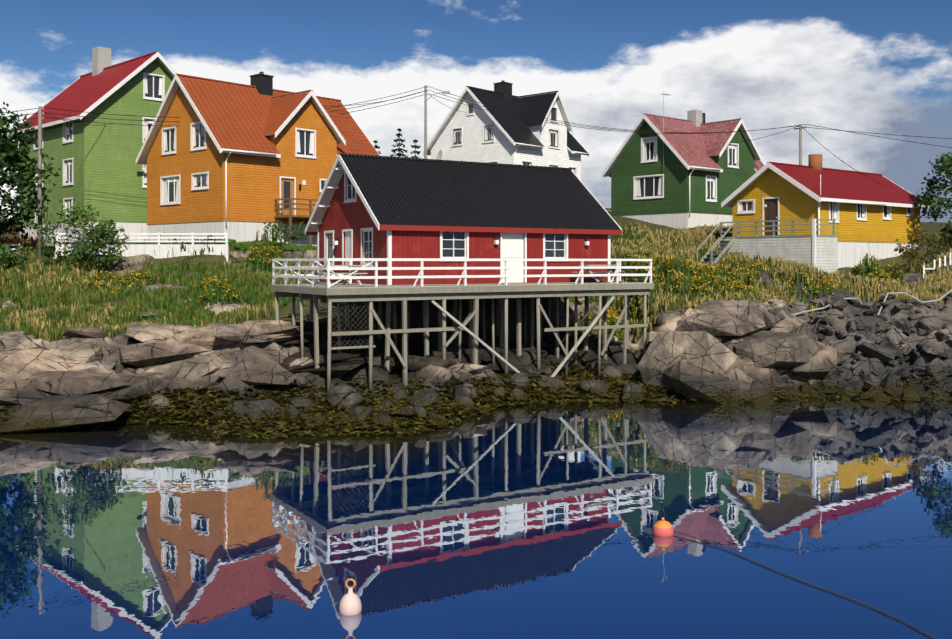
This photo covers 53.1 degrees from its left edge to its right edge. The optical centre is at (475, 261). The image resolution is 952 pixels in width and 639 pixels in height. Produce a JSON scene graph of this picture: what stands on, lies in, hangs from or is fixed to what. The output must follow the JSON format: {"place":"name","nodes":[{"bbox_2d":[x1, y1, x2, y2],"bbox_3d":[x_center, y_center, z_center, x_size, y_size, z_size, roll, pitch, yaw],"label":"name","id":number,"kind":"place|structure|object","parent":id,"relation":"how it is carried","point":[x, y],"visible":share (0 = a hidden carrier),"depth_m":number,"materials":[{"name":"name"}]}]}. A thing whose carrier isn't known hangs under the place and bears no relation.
{"place":"outdoors","nodes":[
{"label":"outdoors","id":0,"kind":"place"},
{"bbox_2d":[0,397,951,638],"bbox_3d":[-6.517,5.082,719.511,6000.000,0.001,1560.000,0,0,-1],"label":"water","id":1,"kind":"structure","parent":0,"point":[534,521],"depth_m":18.19,"materials":[{"name":"blue liquid"}]},
{"bbox_2d":[339,578,361,614],"bbox_3d":[-1.822,4.901,13.824,0.330,0.601,0.325,0,0,-1],"label":"buoy","id":2,"kind":"object","parent":1,"relation":"on","point":[350,603],"visible":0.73,"depth_m":13.73,"materials":[{"name":"white plastic"}]},
{"bbox_2d":[652,517,935,638],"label":"buoy with rope","id":3,"kind":"object","parent":1,"relation":"on","point":[662,528],"visible":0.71,"depth_m":17.00,"materials":[{"name":"plastic"}]},
{"bbox_2d":[0,208,951,435],"bbox_3d":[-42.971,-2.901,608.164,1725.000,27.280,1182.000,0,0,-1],"label":"terrain","id":4,"kind":"structure","parent":0,"point":[244,355],"depth_m":36.90,"materials":[{"name":"green plant"}]},
{"bbox_2d":[2,244,20,253],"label":"car","id":5,"kind":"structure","parent":4,"relation":"on","point":[14,248],"depth_m":50.80,"materials":[{"name":"white metal"}]},
{"bbox_2d":[0,107,27,187],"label":"tree","id":6,"kind":"object","parent":4,"relation":"on","point":[1,178],"visible":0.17,"depth_m":60.24,"materials":[{"name":"green plant"}]},
{"bbox_2d":[0,241,36,267],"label":"garden bush","id":7,"kind":"object","parent":4,"relation":"on","point":[9,259],"visible":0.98,"depth_m":46.42,"materials":[{"name":"green plant"}]},
{"bbox_2d":[0,101,60,245],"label":"tree","id":8,"kind":"object","parent":4,"relation":"on","point":[8,146],"visible":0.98,"depth_m":49.79,"materials":[{"name":"green plant"}]},
{"bbox_2d":[37,106,43,257],"bbox_3d":[-22.812,-3.763,49.834,0.256,8.710,0.280,0,0,35],"label":"pole","id":9,"kind":"object","parent":4,"relation":"on","point":[40,251],"visible":0.85,"depth_m":49.75,"materials":[{"name":"grey wood"}]},
{"bbox_2d":[29,199,128,269],"bbox_3d":[-19.340,-1.109,46.717,4.507,3.994,4.718,0,0,-1],"label":"garden bush","id":10,"kind":"object","parent":4,"relation":"on","point":[98,233],"visible":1,"depth_m":46.15,"materials":[{"name":"green plant"}]},
{"bbox_2d":[9,46,175,246],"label":"green house","id":11,"kind":"structure","parent":4,"relation":"on","point":[103,173],"depth_m":57.40,"materials":[{"name":"green wood"}]},
{"bbox_2d":[55,232,228,260],"bbox_3d":[-16.896,0.007,52.484,8.700,2.950,9.000,0,0,-1],"label":"fence","id":12,"kind":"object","parent":4,"relation":"on","point":[160,250],"depth_m":48.00,"materials":[{"name":"white wood"}]},
{"bbox_2d":[136,72,380,245],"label":"orange house","id":13,"kind":"structure","parent":4,"relation":"on","point":[237,162],"depth_m":54.42,"materials":[{"name":"orange wood"}]},
{"bbox_2d":[230,250,316,259],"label":"dry stone wall","id":14,"kind":"structure","parent":4,"relation":"on","point":[307,254],"depth_m":48.44,"materials":[{"name":"grey stone"}]},
{"bbox_2d":[263,217,306,245],"bbox_3d":[-9.778,-1.327,49.051,2.186,1.864,2.213,0,0,-1],"label":"bush","id":15,"kind":"object","parent":4,"relation":"on","point":[281,230],"visible":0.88,"depth_m":48.95,"materials":[{"name":"green plant"}]},
{"bbox_2d":[373,140,380,153],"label":"conifer","id":16,"kind":"object","parent":4,"relation":"on","point":[375,145],"visible":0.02,"depth_m":100.35,"materials":[{"name":"green plant"}]},
{"bbox_2d":[390,128,407,157],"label":"conifer","id":17,"kind":"object","parent":4,"relation":"on","point":[399,144],"visible":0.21,"depth_m":103.37,"materials":[{"name":"green plant"}]},
{"bbox_2d":[408,139,420,157],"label":"conifer","id":18,"kind":"object","parent":4,"relation":"on","point":[415,141],"visible":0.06,"depth_m":98.35,"materials":[{"name":"green plant"}]},
{"bbox_2d":[270,258,653,392],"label":"cabin deck","id":19,"kind":"structure","parent":4,"relation":"on","point":[519,313],"depth_m":36.80,"materials":[{"name":"white wood"}]},
{"bbox_2d":[305,153,621,284],"bbox_3d":[-0.560,-1.753,41.693,11.770,5.270,7.500,0,0,-32],"label":"rorbu cabin","id":20,"kind":"object","parent":19,"relation":"on","point":[370,206],"visible":0.9,"depth_m":39.21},
{"bbox_2d":[0,281,951,432],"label":"shore rocks","id":21,"kind":"object","parent":4,"relation":"on","point":[733,352],"depth_m":34.93,"materials":[{"name":"grey stone"}]},
{"bbox_2d":[791,289,951,315],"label":"pipe on rocks","id":22,"kind":"object","parent":21,"relation":"on","point":[883,301],"visible":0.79,"depth_m":41.23,"materials":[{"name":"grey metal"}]},
{"bbox_2d":[0,221,951,341],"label":"bank grass","id":23,"kind":"structure","parent":4,"relation":"on","point":[51,287],"depth_m":44.78,"materials":[{"name":"green plant"}]},
{"bbox_2d":[0,359,951,438],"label":"seaweed wrack","id":24,"kind":"object","parent":4,"relation":"on","point":[205,419],"visible":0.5,"depth_m":31.23,"materials":[{"name":"brown plant"}]},
{"bbox_2d":[0,85,951,186],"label":"power line","id":25,"kind":"object","parent":4,"relation":"on","point":[425,87],"visible":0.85,"depth_m":63.76,"materials":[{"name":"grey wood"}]},
{"bbox_2d":[72,227,906,341],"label":"wildflowers","id":26,"kind":"object","parent":4,"relation":"on","point":[257,261],"visible":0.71,"depth_m":46.14,"materials":[{"name":"yellow plant"}]},
{"bbox_2d":[423,80,589,179],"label":"white house","id":27,"kind":"structure","parent":4,"relation":"on","point":[474,134],"depth_m":74.81,"materials":[{"name":"white wood"}]},
{"bbox_2d":[602,92,763,228],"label":"dark green house","id":28,"kind":"structure","parent":4,"relation":"on","point":[682,181],"depth_m":65.23,"materials":[{"name":"green wood"}]},
{"bbox_2d":[794,124,806,164],"bbox_3d":[21.555,-5.098,63.246,0.247,8.041,1.097,0,0,-36],"label":"pole","id":29,"kind":"object","parent":4,"relation":"on","point":[800,128],"visible":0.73,"depth_m":63.17,"materials":[{"name":"grey wood"}]},
{"bbox_2d":[696,154,930,273],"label":"yellow house","id":30,"kind":"structure","parent":4,"relation":"on","point":[814,212],"depth_m":54.96,"materials":[{"name":"yellow wood"}]},
{"bbox_2d":[894,225,948,266],"bbox_3d":[25.094,-0.615,53.576,3.510,2.917,2.636,0,0,-1],"label":"bush","id":31,"kind":"object","parent":4,"relation":"on","point":[908,255],"visible":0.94,"depth_m":53.43,"materials":[{"name":"green plant"}]},
{"bbox_2d":[912,151,951,239],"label":"tree","id":32,"kind":"object","parent":4,"relation":"on","point":[945,166],"visible":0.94,"depth_m":57.91,"materials":[{"name":"green plant"}]},
{"bbox_2d":[923,252,950,277],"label":"picket fence","id":33,"kind":"object","parent":4,"relation":"on","point":[924,268],"visible":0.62,"depth_m":51.38,"materials":[{"name":"white wood"}]},
{"bbox_2d":[0,0,951,221],"label":"sky","id":34,"kind":"structure","parent":0,"point":[884,67],"materials":[{"name":"blue"}]}
]}

